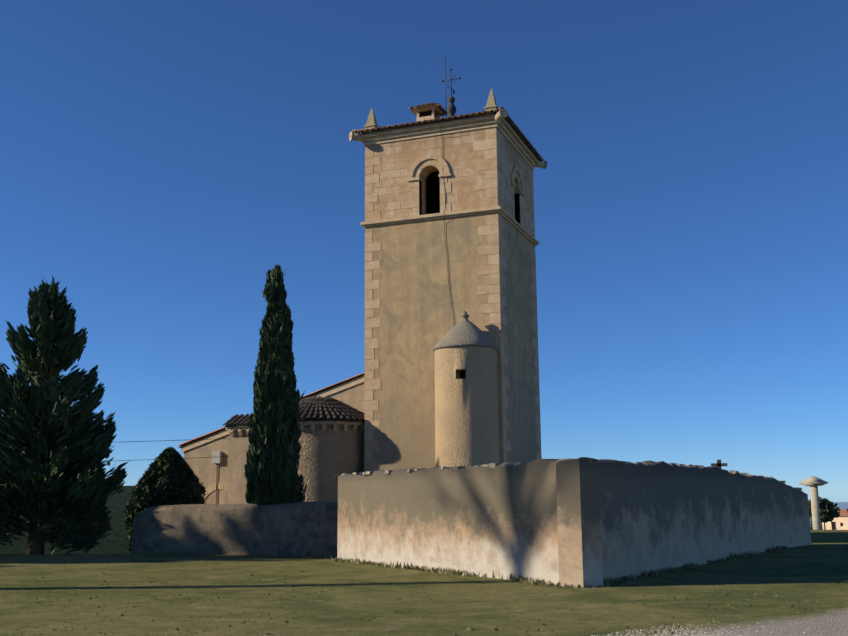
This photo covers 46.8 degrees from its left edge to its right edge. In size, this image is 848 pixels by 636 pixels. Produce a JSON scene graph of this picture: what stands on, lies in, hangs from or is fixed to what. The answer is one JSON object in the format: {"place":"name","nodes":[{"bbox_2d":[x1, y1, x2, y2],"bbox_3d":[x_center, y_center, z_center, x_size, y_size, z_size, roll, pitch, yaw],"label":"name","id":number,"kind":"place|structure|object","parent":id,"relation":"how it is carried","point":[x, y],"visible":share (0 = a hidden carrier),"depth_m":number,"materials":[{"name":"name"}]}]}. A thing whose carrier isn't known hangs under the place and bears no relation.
{"place":"outdoors","nodes":[
{"label":"outdoors","id":0,"kind":"place"},
{"bbox_2d":[131,501,337,556],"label":"churchyard wall","id":1,"kind":"structure","parent":0,"point":[299,529],"depth_m":33.47,"materials":[{"name":"grey paint"}]},
{"bbox_2d":[0,486,847,635],"bbox_3d":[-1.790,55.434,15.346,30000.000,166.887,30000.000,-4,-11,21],"label":"terrain","id":2,"kind":"structure","parent":0,"point":[827,548],"depth_m":18.82,"materials":[{"name":"green plant"}]},
{"bbox_2d":[0,274,127,554],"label":"conifer","id":3,"kind":"object","parent":2,"relation":"on","point":[79,496],"depth_m":36.15,"materials":[{"name":"green plant"}]},
{"bbox_2d":[122,447,205,552],"bbox_3d":[-10.762,8.042,41.004,3.623,5.311,3.880,-4,-11,21],"label":"juniper bush","id":4,"kind":"object","parent":2,"relation":"on","point":[181,478],"depth_m":40.29,"materials":[{"name":"green plant"}]},
{"bbox_2d":[226,426,249,503],"bbox_3d":[-7.717,7.551,43.099,1.880,5.500,0.960,-4,-11,21],"label":"church bay","id":5,"kind":"object","parent":2,"relation":"on","point":[239,443],"visible":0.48,"depth_m":43.17,"materials":[{"name":"beige stone"}]},
{"bbox_2d":[223,414,249,426],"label":"bay roof","id":6,"kind":"structure","parent":5,"relation":"on","point":[239,420],"depth_m":43.48,"materials":[{"name":"tile"}]},
{"bbox_2d":[183,382,364,504],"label":"church gable","id":7,"kind":"structure","parent":2,"relation":"on","point":[205,471],"depth_m":44.36,"materials":[{"name":"beige paint"}]},
{"bbox_2d":[118,438,228,503],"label":"church electrics","id":8,"kind":"object","parent":7,"relation":"attached to","point":[217,456],"visible":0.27,"depth_m":44.25,"materials":[{"name":"grey metal"}]},
{"bbox_2d":[202,482,227,498],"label":"stone arch","id":9,"kind":"structure","parent":7,"relation":"attached to","point":[220,485],"depth_m":44.23,"materials":[{"name":"beige stone"}]},
{"bbox_2d":[177,372,364,447],"bbox_3d":[-3.911,5.406,51.148,9.927,3.133,16.120,-4,-11,21],"label":"roof tiles edge","id":10,"kind":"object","parent":7,"relation":"on","point":[305,396],"depth_m":43.30,"materials":[{"name":"brown tile"}]},
{"bbox_2d":[181,375,364,452],"bbox_3d":[-6.664,4.250,43.755,9.700,3.250,0.060,-4,-11,21],"label":"church verge band","id":11,"kind":"object","parent":7,"relation":"attached to","point":[325,393],"visible":0.36,"depth_m":43.14,"materials":[{"name":"beige stone"}]},
{"bbox_2d":[244,264,306,505],"bbox_3d":[-5.214,3.234,34.869,2.210,10.606,2.306,-4,-11,21],"label":"italian cypress","id":12,"kind":"object","parent":2,"relation":"on","point":[271,466],"depth_m":34.26,"materials":[{"name":"green plant"}]},
{"bbox_2d":[297,424,364,501],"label":"church apse","id":13,"kind":"structure","parent":2,"relation":"on","point":[328,456],"depth_m":40.40,"materials":[{"name":"beige stone"}]},
{"bbox_2d":[298,396,364,421],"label":"apse roof","id":14,"kind":"structure","parent":13,"relation":"on","point":[320,408],"depth_m":41.25,"materials":[{"name":"brown tile"}]},
{"bbox_2d":[299,421,363,431],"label":"corbels","id":15,"kind":"object","parent":13,"relation":"attached to","point":[345,424],"visible":0.38,"depth_m":40.52,"materials":[{"name":"beige stone"}]},
{"bbox_2d":[360,129,541,471],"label":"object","id":16,"kind":"object","parent":2,"relation":"on","point":[489,204],"visible":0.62,"depth_m":41.20,"materials":[{"name":"beige stone"}]},
{"bbox_2d":[365,212,539,471],"bbox_3d":[1.384,3.176,43.014,6.000,13.920,6.000,-4,-11,21],"label":"tower shaft","id":17,"kind":"object","parent":2,"relation":"on","point":[413,274],"visible":0.36,"depth_m":40.96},
{"bbox_2d":[439,118,453,326],"bbox_3d":[1.173,-4.037,42.701,0.601,10.411,3.786,-1,-10,5],"label":"tower cable","id":18,"kind":"object","parent":17,"relation":"attached to","point":[444,220],"visible":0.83,"depth_m":41.17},
{"bbox_2d":[365,127,532,234],"bbox_3d":[1.309,-5.501,44.591,6.000,3.720,6.000,-4,-11,21],"label":"belfry stonework","id":19,"kind":"object","parent":17,"relation":"on","point":[399,159],"visible":0.4,"depth_m":42.23,"materials":[{"name":"beige stone"}]},
{"bbox_2d":[349,108,546,169],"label":"tower cornice","id":20,"kind":"structure","parent":19,"relation":"on","point":[505,129],"depth_m":42.28,"materials":[{"name":"beige stone"}]},
{"bbox_2d":[364,89,498,132],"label":"pinnacles","id":21,"kind":"object","parent":20,"relation":"on","point":[371,122],"visible":0.46,"depth_m":42.43,"materials":[{"name":"beige stone"}]},
{"bbox_2d":[352,107,543,160],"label":"tower roof","id":22,"kind":"structure","parent":20,"relation":"on","point":[517,130],"depth_m":42.43,"materials":[{"name":"brown tile"}]},
{"bbox_2d":[409,102,447,121],"bbox_3d":[0.202,-9.180,44.537,1.485,1.120,1.484,-4,-11,21],"label":"chimney","id":23,"kind":"object","parent":22,"relation":"on","point":[427,111],"visible":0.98,"depth_m":44.20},
{"bbox_2d":[447,96,455,115],"bbox_3d":[1.273,-9.623,45.340,0.520,1.340,0.520,-4,-11,21],"label":"finial","id":24,"kind":"object","parent":22,"relation":"on","point":[451,109],"visible":0.73,"depth_m":45.22,"materials":[{"name":"grey stone"}]},
{"bbox_2d":[441,56,460,116],"bbox_3d":[1.247,-10.582,45.548,0.829,3.700,0.685,-20,-22,61],"label":"weather vane","id":25,"kind":"object","parent":24,"relation":"on","point":[449,81],"visible":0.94,"depth_m":45.71,"materials":[{"name":"black metal"}]},
{"bbox_2d":[135,545,791,587],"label":"wall weeds","id":26,"kind":"object","parent":2,"relation":"on","point":[610,581],"depth_m":24.95,"materials":[{"name":"green plant"}]},
{"bbox_2d":[434,346,499,466],"bbox_3d":[1.704,5.287,38.650,2.560,8.200,2.560,-4,-11,21],"label":"stair turret","id":27,"kind":"object","parent":2,"relation":"on","point":[466,412],"visible":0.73,"depth_m":37.96,"materials":[{"name":"beige"}]},
{"bbox_2d":[432,311,498,351],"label":"conical roof","id":28,"kind":"structure","parent":27,"relation":"on","point":[464,332],"depth_m":38.63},
{"bbox_2d":[556,459,811,586],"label":"churchyard wall","id":29,"kind":"structure","parent":2,"relation":"on","point":[655,515],"depth_m":25.50,"materials":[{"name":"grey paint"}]},
{"bbox_2d":[557,459,802,491],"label":"wall coping stones","id":30,"kind":"object","parent":29,"relation":"on","point":[702,467],"visible":0.25,"depth_m":27.91,"materials":[{"name":"grey stone"}]},
{"bbox_2d":[591,618,839,635],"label":"road pebbles","id":31,"kind":"object","parent":2,"relation":"on","point":[680,632],"visible":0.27,"depth_m":13.68,"materials":[{"name":"gravel"}]},
{"bbox_2d":[711,460,727,468],"bbox_3d":[10.540,6.728,34.695,0.600,3.400,0.600,-4,-11,21],"label":"stone cross","id":32,"kind":"object","parent":2,"relation":"on","point":[718,464],"visible":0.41,"depth_m":34.93,"materials":[{"name":"stone"}]},
{"bbox_2d":[799,476,827,529],"bbox_3d":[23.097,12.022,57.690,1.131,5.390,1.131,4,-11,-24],"label":"water tower","id":33,"kind":"structure","parent":2,"relation":"on","point":[813,482],"depth_m":57.71,"materials":[{"name":"white concrete"}]},
{"bbox_2d":[808,497,847,529],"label":"trees","id":34,"kind":"object","parent":2,"relation":"on","point":[826,508],"depth_m":135.24,"materials":[{"name":"green plant"}]},
{"bbox_2d":[822,509,847,529],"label":"house","id":35,"kind":"structure","parent":2,"relation":"on","point":[840,522],"depth_m":224.19,"materials":[{"name":"paint"}]},
{"bbox_2d":[0,0,847,501],"label":"sky","id":36,"kind":"structure","parent":0,"point":[158,158],"materials":[{"name":"blue"}]},
{"bbox_2d":[337,457,602,587],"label":"churchyard wall","id":37,"kind":"structure","parent":0,"point":[499,519],"depth_m":24.32,"materials":[{"name":"beige paint"}]},
{"bbox_2d":[341,458,591,475],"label":"wall coping stones","id":38,"kind":"object","parent":37,"relation":"on","point":[492,465],"visible":0.35,"depth_m":25.10,"materials":[{"name":"grey stone"}]}
]}

